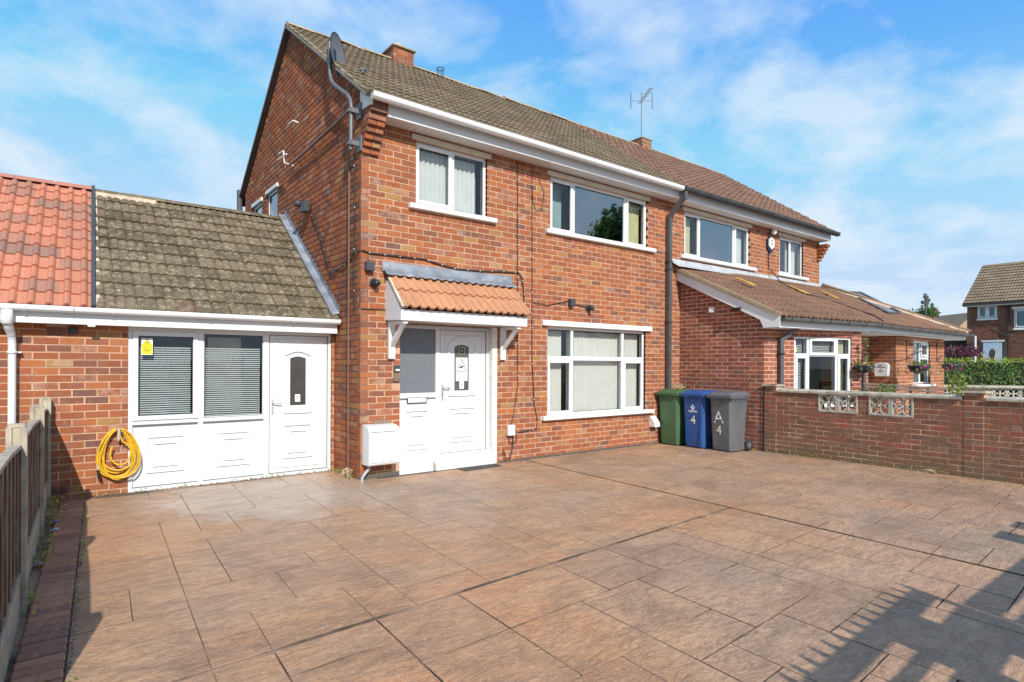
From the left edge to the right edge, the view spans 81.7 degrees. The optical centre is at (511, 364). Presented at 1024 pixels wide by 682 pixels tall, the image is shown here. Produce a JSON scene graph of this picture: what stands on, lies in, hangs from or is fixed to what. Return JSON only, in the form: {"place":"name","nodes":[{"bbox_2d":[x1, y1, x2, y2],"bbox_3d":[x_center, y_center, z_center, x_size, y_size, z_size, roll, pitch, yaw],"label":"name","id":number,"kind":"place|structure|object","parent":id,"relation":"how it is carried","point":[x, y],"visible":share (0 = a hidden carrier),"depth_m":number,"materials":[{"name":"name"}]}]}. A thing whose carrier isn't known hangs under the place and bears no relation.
{"place":"outdoors","nodes":[
{"label":"outdoors","id":0,"kind":"place"},
{"bbox_2d":[0,0,1023,315],"label":"sky","id":1,"kind":"structure","parent":0,"point":[896,127],"materials":[{"name":"blue"}]},
{"bbox_2d":[5,442,1023,681],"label":"driveway","id":2,"kind":"structure","parent":0,"point":[659,562],"depth_m":4.24,"materials":[{"name":"concrete"}]},
{"bbox_2d":[0,397,50,681],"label":"fence","id":3,"kind":"object","parent":2,"relation":"on","point":[25,474],"visible":0.98,"depth_m":3.58,"materials":[{"name":"wood"}]},
{"bbox_2d":[32,561,41,566],"bbox_3d":[-3.510,1.477,4.383,0.076,0.022,0.070,0,0,-38],"label":"litter scrap","id":4,"kind":"object","parent":2,"relation":"on","point":[37,563],"visible":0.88,"depth_m":4.38,"materials":[{"name":"plastic"}]},
{"bbox_2d":[9,500,83,681],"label":"brick edging","id":5,"kind":"object","parent":2,"relation":"on","point":[40,656],"visible":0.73,"depth_m":3.58,"materials":[{"name":"brick"}]},
{"bbox_2d":[0,173,94,453],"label":"red roof outbuilding","id":6,"kind":"structure","parent":2,"relation":"on","point":[47,257],"depth_m":6.91,"materials":[{"name":"tile"}]},
{"bbox_2d":[0,309,21,426],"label":"downpipe","id":7,"kind":"object","parent":6,"relation":"attached to","point":[6,318],"visible":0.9,"depth_m":6.17,"materials":[{"name":"white plastic"}]},
{"bbox_2d":[27,492,67,614],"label":"weeds","id":8,"kind":"object","parent":2,"relation":"on","point":[53,502],"visible":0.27,"depth_m":4.82,"materials":[{"name":"green plant"}]},
{"bbox_2d":[13,189,340,500],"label":"outbuilding","id":9,"kind":"structure","parent":2,"relation":"on","point":[202,351],"depth_m":7.61,"materials":[{"name":"red brick"}]},
{"bbox_2d":[51,486,68,495],"bbox_3d":[-4.988,1.393,6.506,0.180,0.090,0.021,0,0,-38],"label":"air brick","id":10,"kind":"object","parent":9,"relation":"attached to","point":[63,490],"visible":0.89,"depth_m":6.51,"materials":[{"name":"brick"}]},
{"bbox_2d":[68,326,78,334],"bbox_3d":[-4.872,-0.373,6.568,0.100,0.100,0.070,0,0,-38],"label":"bulkhead light","id":11,"kind":"object","parent":9,"relation":"attached to","point":[72,330],"visible":1,"depth_m":6.55,"materials":[{"name":"grey plastic"}]},
{"bbox_2d":[95,428,140,480],"bbox_3d":[-4.519,1.030,6.798,0.434,0.601,0.110,0,0,-38],"label":"hose","id":12,"kind":"object","parent":9,"relation":"attached to","point":[131,444],"visible":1,"depth_m":6.78,"materials":[{"name":"yellow plastic"}]},
{"bbox_2d":[269,335,326,472],"bbox_3d":[-2.921,0.534,8.120,0.780,1.845,0.095,0,0,-38],"label":"door leaf","id":13,"kind":"structure","parent":9,"relation":"in","point":[298,364],"depth_m":8.12,"materials":[{"name":"white plastic"}]},
{"bbox_2d":[339,467,352,477],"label":"dry roots","id":14,"kind":"object","parent":2,"relation":"on","point":[346,470],"visible":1,"depth_m":7.79,"materials":[{"name":"beige plant"}]},
{"bbox_2d":[378,468,455,478],"bbox_3d":[-1.287,1.506,8.158,1.220,0.016,0.060,0,0,-38],"label":"drain channel","id":15,"kind":"object","parent":2,"relation":"on","point":[414,473],"visible":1,"depth_m":8.12,"materials":[{"name":"grey plastic"}]},
{"bbox_2d":[456,463,500,470],"bbox_3d":[-0.456,1.503,8.660,0.730,0.008,0.270,0,0,-38],"label":"door mat","id":16,"kind":"object","parent":2,"relation":"on","point":[470,468],"depth_m":8.60,"materials":[{"name":"rubber"}]},
{"bbox_2d":[237,21,793,478],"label":"brick house","id":17,"kind":"structure","parent":2,"relation":"on","point":[433,165],"depth_m":9.07,"materials":[{"name":"brick"}]},
{"bbox_2d":[254,203,261,212],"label":"window","id":18,"kind":"structure","parent":17,"relation":"in","point":[256,210],"depth_m":11.78,"materials":[{"name":"white plastic"}]},
{"bbox_2d":[269,189,277,214],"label":"window","id":19,"kind":"structure","parent":17,"relation":"in","point":[274,193],"depth_m":11.07,"materials":[{"name":"white plastic"}]},
{"bbox_2d":[277,150,293,165],"bbox_3d":[-3.773,-3.435,9.897,0.163,0.271,0.481,0,0,-38],"label":"cable bracket","id":20,"kind":"object","parent":17,"relation":"attached to","point":[283,156],"visible":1,"depth_m":9.78,"materials":[{"name":"white metal"}]},
{"bbox_2d":[294,199,310,213],"bbox_3d":[-3.267,-2.476,9.239,0.362,0.238,0.157,0,0,39],"label":"floodlight","id":21,"kind":"object","parent":17,"relation":"attached to","point":[304,206],"visible":1,"depth_m":9.14,"materials":[{"name":"grey plastic"}]},
{"bbox_2d":[289,112,348,165],"bbox_3d":[-2.885,-3.335,8.782,0.040,0.102,2.631,0,0,-38],"label":"cable","id":22,"kind":"object","parent":17,"relation":"attached to","point":[334,124],"visible":0.91,"depth_m":8.66,"materials":[{"name":"grey plastic"}]},
{"bbox_2d":[310,212,359,273],"bbox_3d":[-2.547,-1.827,8.416,0.022,1.067,1.868,0,0,-38],"label":"cable","id":23,"kind":"object","parent":17,"relation":"attached to","point":[352,255],"visible":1,"depth_m":8.58,"materials":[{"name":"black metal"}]},
{"bbox_2d":[327,32,366,152],"bbox_3d":[-2.190,-3.703,8.075,0.484,1.866,0.984,0,0,-38],"label":"satellite dish","id":24,"kind":"object","parent":17,"relation":"attached to","point":[335,50],"visible":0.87,"depth_m":8.07,"materials":[{"name":"metal"}]},
{"bbox_2d":[347,146,349,466],"bbox_3d":[-2.191,-0.785,7.933,0.027,4.330,0.025,0,0,-38],"label":"conduit","id":25,"kind":"object","parent":17,"relation":"attached to","point":[348,307],"visible":0.92,"depth_m":7.92,"materials":[{"name":"plastic"}]},
{"bbox_2d":[353,146,354,310],"bbox_3d":[-2.081,-1.800,7.812,0.017,2.200,0.037,0,0,-38],"label":"cable","id":26,"kind":"object","parent":17,"relation":"attached to","point":[354,228],"visible":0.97,"depth_m":7.81,"materials":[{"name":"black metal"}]},
{"bbox_2d":[365,261,374,271],"bbox_3d":[-1.858,-1.278,7.717,0.110,0.120,0.081,0,0,-38],"label":"junction box","id":27,"kind":"object","parent":17,"relation":"attached to","point":[369,265],"visible":1,"depth_m":7.68,"materials":[{"name":"grey plastic"}]},
{"bbox_2d":[369,278,380,286],"bbox_3d":[-1.791,-1.075,7.744,0.118,0.119,0.132,0,0,-38],"label":"security camera","id":28,"kind":"object","parent":17,"relation":"attached to","point":[375,282],"visible":1,"depth_m":7.72,"materials":[{"name":"grey plastic"}]},
{"bbox_2d":[360,420,399,481],"bbox_3d":[-1.748,1.133,7.724,0.513,0.782,0.231,0,0,-38],"label":"meter box","id":29,"kind":"object","parent":17,"relation":"attached to","point":[380,441],"visible":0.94,"depth_m":7.66,"materials":[{"name":"white plastic"}]},
{"bbox_2d":[371,431,398,463],"bbox_3d":[-1.645,1.073,7.670,0.385,0.390,0.015,0,0,-38],"label":"door","id":30,"kind":"structure","parent":29,"relation":"in","point":[386,444],"depth_m":7.66,"materials":[{"name":"white plastic"}]},
{"bbox_2d":[393,365,399,381],"bbox_3d":[-1.554,0.122,7.976,0.083,0.222,0.056,0,0,-38],"label":"intercom","id":31,"kind":"object","parent":17,"relation":"attached to","point":[396,369],"visible":1,"depth_m":7.96,"materials":[{"name":"brown metal"}]},
{"bbox_2d":[436,67,443,76],"bbox_3d":[-1.393,-5.639,11.664,0.415,0.379,0.164,0,0,-17],"label":"fallen aerial","id":32,"kind":"object","parent":17,"relation":"attached to","point":[441,70],"visible":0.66,"depth_m":11.60,"materials":[{"name":"grey metal"}]},
{"bbox_2d":[361,249,524,301],"bbox_3d":[-0.876,-1.242,8.505,2.721,0.495,0.020,0,0,-38],"label":"cable","id":33,"kind":"object","parent":17,"relation":"attached to","point":[450,267],"visible":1,"depth_m":8.48,"materials":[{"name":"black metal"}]},
{"bbox_2d":[399,324,488,461],"bbox_3d":[-0.977,0.395,8.601,1.555,1.900,0.118,0,0,-38],"label":"front door","id":34,"kind":"structure","parent":17,"relation":"in","point":[444,376],"depth_m":8.58,"materials":[{"name":"white plastic"}]},
{"bbox_2d":[408,142,497,223],"bbox_3d":[-0.889,-2.617,8.624,1.475,0.955,0.305,0,0,-38],"label":"window","id":35,"kind":"structure","parent":17,"relation":"in","point":[444,185],"depth_m":8.60,"materials":[{"name":"white plastic"}]},
{"bbox_2d":[506,425,514,435],"bbox_3d":[-0.017,1.021,9.155,0.135,0.165,0.071,0,0,-38],"label":"white box","id":36,"kind":"object","parent":17,"relation":"attached to","point":[510,430],"visible":1,"depth_m":9.12,"materials":[{"name":"plastic"}]},
{"bbox_2d":[503,436,513,458],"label":"cable","id":37,"kind":"object","parent":36,"relation":"attached to","point":[511,450],"visible":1,"depth_m":9.17,"materials":[{"name":"black plastic"}]},
{"bbox_2d":[511,163,518,423],"bbox_3d":[0.053,-1.110,9.225,0.141,4.082,0.015,0,0,-38],"label":"cable","id":38,"kind":"object","parent":17,"relation":"attached to","point":[517,271],"visible":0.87,"depth_m":9.25,"materials":[{"name":"black plastic"}]},
{"bbox_2d":[519,184,537,432],"bbox_3d":[0.273,-1.037,9.395,0.386,4.226,0.015,0,0,-38],"label":"cable","id":39,"kind":"object","parent":17,"relation":"attached to","point":[533,390],"visible":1,"depth_m":9.46,"materials":[{"name":"black plastic"}]},
{"bbox_2d":[532,179,544,209],"bbox_3d":[0.422,-2.729,9.500,0.269,0.527,0.009,0,0,-38],"label":"cable","id":40,"kind":"object","parent":17,"relation":"attached to","point":[532,194],"visible":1,"depth_m":9.49,"materials":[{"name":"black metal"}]},
{"bbox_2d":[568,299,575,305],"bbox_3d":[1.007,-1.038,9.929,0.110,0.120,0.081,0,0,-38],"label":"junction box","id":41,"kind":"object","parent":17,"relation":"attached to","point":[571,302],"visible":1,"depth_m":9.90,"materials":[{"name":"grey plastic"}]},
{"bbox_2d":[585,304,593,310],"bbox_3d":[1.344,-0.973,10.164,0.118,0.119,0.132,0,0,-38],"label":"security camera","id":42,"kind":"object","parent":17,"relation":"attached to","point":[589,308],"visible":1,"depth_m":10.14,"materials":[{"name":"grey plastic"}]},
{"bbox_2d":[541,326,654,420],"bbox_3d":[1.527,0.147,10.480,2.765,1.535,0.289,0,0,-38],"label":"window","id":43,"kind":"structure","parent":17,"relation":"in","point":[601,367],"depth_m":10.54,"materials":[{"name":"white plastic"}]},
{"bbox_2d":[545,177,655,252],"bbox_3d":[1.555,-2.608,10.549,2.737,0.955,0.365,0,0,-38],"label":"window","id":44,"kind":"structure","parent":17,"relation":"in","point":[595,215],"depth_m":10.45,"materials":[{"name":"white plastic"}]},
{"bbox_2d":[649,416,659,426],"bbox_3d":[2.702,1.079,11.216,0.150,0.200,0.140,0,0,-38],"label":"vent cowl","id":45,"kind":"object","parent":17,"relation":"attached to","point":[654,421],"visible":1,"depth_m":11.19,"materials":[{"name":"white paint"}]},
{"bbox_2d":[664,191,687,388],"bbox_3d":[3.147,-0.889,11.369,0.432,4.820,0.120,0,0,45],"label":"downpipe","id":46,"kind":"object","parent":17,"relation":"attached to","point":[670,215],"visible":0.94,"depth_m":11.44,"materials":[{"name":"grey plastic"}]},
{"bbox_2d":[655,389,691,444],"bbox_3d":[3.136,0.998,11.319,0.674,1.045,0.550,0,0,-41],"label":"wheelie bin","id":47,"kind":"object","parent":2,"relation":"on","point":[672,420],"visible":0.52,"depth_m":11.10,"materials":[{"name":"green plastic"}]},
{"bbox_2d":[671,382,694,388],"bbox_3d":[3.285,0.414,11.484,0.489,0.161,0.370,0,0,-38],"label":"garden debris","id":48,"kind":"object","parent":47,"relation":"on","point":[681,386],"visible":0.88,"depth_m":11.47,"materials":[{"name":"beige plant"}]},
{"bbox_2d":[679,390,717,447],"bbox_3d":[3.498,1.001,10.934,0.674,1.045,0.550,0,0,-40],"label":"wheelie bin","id":49,"kind":"object","parent":2,"relation":"on","point":[697,417],"visible":0.71,"depth_m":10.72,"materials":[{"name":"blue plastic"}]},
{"bbox_2d":[706,391,752,450],"bbox_3d":[3.853,1.003,10.498,0.674,1.045,0.550,0,0,-37],"label":"wheelie bin","id":50,"kind":"object","parent":2,"relation":"on","point":[728,415],"visible":1,"depth_m":10.32,"materials":[{"name":"grey plastic"}]},
{"bbox_2d":[762,383,1023,483],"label":"boundary wall","id":51,"kind":"structure","parent":2,"relation":"on","point":[978,434],"depth_m":8.66,"materials":[{"name":"brick"}]},
{"bbox_2d":[922,469,947,473],"bbox_3d":[5.917,1.508,8.302,0.178,0.065,0.309,0,0,-17],"label":"dry grass tuft","id":52,"kind":"object","parent":2,"relation":"on","point":[935,472],"visible":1,"depth_m":8.29,"materials":[{"name":"beige plant"}]},
{"bbox_3d":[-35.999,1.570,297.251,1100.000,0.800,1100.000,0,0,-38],"label":"ground","id":53,"kind":"structure","parent":0,"visible":0},
{"bbox_2d":[910,303,940,334],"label":"tree","id":54,"kind":"object","parent":53,"relation":"on","point":[931,309],"visible":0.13,"depth_m":47.15,"materials":[{"name":"green plant"}]},
{"bbox_2d":[921,293,929,315],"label":"lamp post","id":55,"kind":"object","parent":53,"relation":"on","point":[925,301],"visible":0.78,"depth_m":44.90,"materials":[{"name":"grey metal"}]},
{"bbox_2d":[934,313,966,328],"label":"roof","id":56,"kind":"structure","parent":53,"relation":"on","point":[960,319],"depth_m":56.28,"materials":[{"name":"tile"}]},
{"bbox_2d":[944,337,966,361],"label":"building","id":57,"kind":"structure","parent":53,"relation":"on","point":[958,343],"depth_m":36.00,"materials":[{"name":"black plastic"}]},
{"bbox_2d":[944,345,984,357],"bbox_3d":[16.668,-0.484,22.009,1.490,0.505,3.070,0,0,37],"label":"purple shrub","id":58,"kind":"object","parent":53,"relation":"on","point":[965,351],"visible":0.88,"depth_m":21.44,"materials":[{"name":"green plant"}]},
{"bbox_2d":[944,378,1023,396],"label":"screen wall","id":59,"kind":"structure","parent":53,"relation":"on","point":[1007,388],"depth_m":16.56,"materials":[{"name":"concrete"}]},
{"bbox_2d":[977,339,999,361],"bbox_3d":[19.335,-0.473,23.999,0.932,1.160,0.102,0,0,-4],"label":"bare shrub","id":60,"kind":"object","parent":53,"relation":"on","point":[994,356],"visible":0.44,"depth_m":23.99,"materials":[{"name":"beige plant"}]},
{"bbox_2d":[962,261,1023,362],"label":"house","id":61,"kind":"structure","parent":53,"relation":"on","point":[993,302],"depth_m":33.08,"materials":[{"name":"brick"}]},
{"bbox_2d":[976,306,997,320],"bbox_3d":[26.623,-2.955,33.140,0.130,0.960,1.070,0,0,-38],"label":"window","id":62,"kind":"structure","parent":61,"relation":"in","point":[986,312],"depth_m":33.13,"materials":[{"name":"white plastic"}]},
{"bbox_2d":[983,342,1001,361],"bbox_3d":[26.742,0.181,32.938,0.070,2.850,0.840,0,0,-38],"label":"front door","id":63,"kind":"structure","parent":61,"relation":"in","point":[990,347],"depth_m":32.91,"materials":[{"name":"plastic"}]},
{"bbox_2d":[1012,306,1023,329],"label":"window","id":64,"kind":"structure","parent":61,"relation":"in","point":[1018,312],"depth_m":32.05,"materials":[{"name":"white plastic"}]},
{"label":"neighbour drive","id":65,"kind":"structure","parent":0,"visible":0},
{"bbox_2d":[567,120,974,450],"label":"neighbour house","id":66,"kind":"structure","parent":65,"relation":"on","point":[723,347],"depth_m":11.83,"materials":[{"name":"red brick"}]},
{"bbox_2d":[630,88,652,135],"bbox_3d":[3.387,-6.540,15.449,0.594,1.374,0.036,0,0,0],"label":"tv aerial","id":67,"kind":"object","parent":66,"relation":"attached to","point":[641,100],"visible":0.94,"depth_m":15.45,"materials":[{"name":"silver metal"}]},
{"bbox_2d":[709,307,714,312],"bbox_3d":[3.776,-1.026,11.175,0.068,0.100,0.100,0,0,-38],"label":"white box","id":68,"kind":"object","parent":66,"relation":"attached to","point":[711,309],"visible":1,"depth_m":11.14,"materials":[{"name":"white plastic"}]},
{"bbox_2d":[680,212,756,270],"bbox_3d":[4.392,-2.597,12.682,2.745,0.955,0.276,0,0,-38],"label":"window","id":69,"kind":"structure","parent":66,"relation":"in","point":[717,242],"depth_m":12.64,"materials":[{"name":"white plastic"}]},
{"bbox_2d":[730,307,740,310],"bbox_3d":[4.046,-0.999,10.725,0.090,0.071,0.278,0,0,-14],"label":"security camera","id":70,"kind":"object","parent":66,"relation":"attached to","point":[736,309],"visible":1,"depth_m":10.67,"materials":[{"name":"black plastic"}]},
{"bbox_2d":[735,277,756,285],"bbox_3d":[4.596,-1.636,11.666,0.391,0.216,0.176,0,0,42],"label":"roof bracket","id":71,"kind":"object","parent":66,"relation":"attached to","point":[746,281],"visible":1,"depth_m":11.63,"materials":[{"name":"metal"}]},
{"bbox_2d":[766,236,773,252],"bbox_3d":[6.038,-2.793,13.812,0.280,0.390,0.068,0,0,-38],"label":"alarm box","id":72,"kind":"object","parent":66,"relation":"attached to","point":[770,244],"visible":1,"depth_m":13.76,"materials":[{"name":"white plastic"}]},
{"bbox_2d":[777,328,800,387],"bbox_3d":[4.876,0.365,10.436,0.393,2.330,0.135,0,0,9],"label":"downpipe","id":73,"kind":"object","parent":66,"relation":"attached to","point":[780,365],"visible":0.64,"depth_m":10.42,"materials":[{"name":"grey plastic"}]},
{"bbox_2d":[777,237,808,280],"bbox_3d":[6.828,-2.588,14.562,1.450,0.955,0.274,0,0,-38],"label":"window","id":74,"kind":"structure","parent":66,"relation":"in","point":[789,250],"depth_m":14.69,"materials":[{"name":"white plastic"}]},
{"bbox_2d":[794,337,853,406],"bbox_3d":[5.696,0.139,10.900,1.420,1.290,0.236,0,0,-19],"label":"window","id":75,"kind":"structure","parent":66,"relation":"in","point":[837,355],"depth_m":10.95,"materials":[{"name":"white plastic"}]},
{"bbox_2d":[768,232,883,321],"bbox_3d":[6.501,-1.954,12.534,0.804,2.260,2.658,0,0,-38],"label":"cable","id":76,"kind":"object","parent":66,"relation":"attached to","point":[814,295],"visible":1,"depth_m":12.54,"materials":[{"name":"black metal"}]},
{"bbox_2d":[861,373,865,390],"bbox_3d":[6.654,0.828,11.195,0.076,1.420,0.080,0,0,-38],"label":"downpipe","id":77,"kind":"object","parent":66,"relation":"attached to","point":[863,377],"depth_m":11.16,"materials":[{"name":"grey plastic"}]},
{"bbox_2d":[851,338,876,372],"bbox_3d":[6.529,-0.170,10.918,0.396,0.683,0.436,0,0,-8],"label":"hanging basket","id":78,"kind":"object","parent":66,"relation":"attached to","point":[864,368],"visible":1,"depth_m":10.88,"materials":[{"name":"plastic"}]},
{"bbox_2d":[853,376,875,398],"bbox_3d":[6.531,0.375,10.909,0.462,0.661,0.494,0,0,4],"label":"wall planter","id":79,"kind":"object","parent":66,"relation":"attached to","point":[867,390],"visible":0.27,"depth_m":10.91,"materials":[{"name":"green plastic"}]},
{"bbox_2d":[850,291,901,314],"bbox_3d":[9.204,-1.608,15.190,0.820,0.986,4.130,0,0,13],"label":"rooflight","id":80,"kind":"object","parent":66,"relation":"on","point":[887,310],"visible":0.66,"depth_m":14.41,"materials":[{"name":"grey glass"}]},
{"bbox_2d":[874,362,889,375],"bbox_3d":[7.898,0.104,12.632,0.132,0.295,0.270,0,0,-38],"label":"sign","id":81,"kind":"object","parent":66,"relation":"attached to","point":[882,368],"visible":0.99,"depth_m":12.57,"materials":[{"name":"white plastic"}]},
{"bbox_2d":[906,341,923,357],"bbox_3d":[8.452,-0.295,12.467,0.305,0.440,1.033,0,0,39],"label":"basket arm","id":82,"kind":"object","parent":66,"relation":"attached to","point":[912,354],"visible":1,"depth_m":12.80},
{"bbox_2d":[904,344,933,373],"bbox_3d":[8.240,-0.109,11.971,0.495,0.633,0.503,0,0,-10],"label":"flower basket","id":83,"kind":"object","parent":82,"relation":"hanging from","point":[920,368],"visible":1,"depth_m":11.89,"materials":[{"name":"green plastic"}]},
{"bbox_2d":[912,341,935,385],"bbox_3d":[9.255,-0.013,13.477,1.170,1.020,0.340,0,0,-38],"label":"window","id":84,"kind":"structure","parent":66,"relation":"in","point":[916,377],"depth_m":13.45,"materials":[{"name":"white plastic"}]},
{"bbox_3d":[9.970,-0.289,13.611,0.875,0.440,0.495,0,0,-38],"label":"basket arm","id":85,"kind":"object","parent":66,"relation":"attached to","visible":0},
{"bbox_2d":[938,344,963,372],"bbox_3d":[9.771,-0.132,13.155,0.488,0.629,0.505,0,0,-38],"label":"flower basket","id":86,"kind":"object","parent":85,"relation":"hanging from","point":[950,367],"visible":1,"depth_m":13.07,"materials":[{"name":"green plastic"}]},
{"bbox_2d":[876,384,897,399],"bbox_3d":[6.396,0.468,10.098,0.350,0.296,0.323,0,0,-38],"label":"potted plant","id":87,"kind":"object","parent":65,"relation":"on","point":[885,388],"visible":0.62,"depth_m":10.04,"materials":[{"name":"green plant"}]},
{"bbox_2d":[862,383,950,414],"bbox_3d":[7.675,0.937,11.282,3.127,1.211,0.163,0,0,-28],"label":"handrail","id":88,"kind":"object","parent":65,"relation":"on","point":[910,389],"visible":0.54,"depth_m":11.23,"materials":[{"name":"grey"}]},
{"bbox_2d":[947,374,967,394],"bbox_3d":[6.573,0.372,8.726,0.252,0.447,0.262,0,0,-8],"label":"yellow green shrub","id":89,"kind":"object","parent":65,"relation":"on","point":[959,386],"visible":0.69,"depth_m":8.72,"materials":[{"name":"green plant"}]},
{"bbox_2d":[944,357,1023,396],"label":"hedge","id":90,"kind":"object","parent":65,"relation":"on","point":[986,372],"visible":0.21,"depth_m":17.15,"materials":[{"name":"green plant"}]}
]}

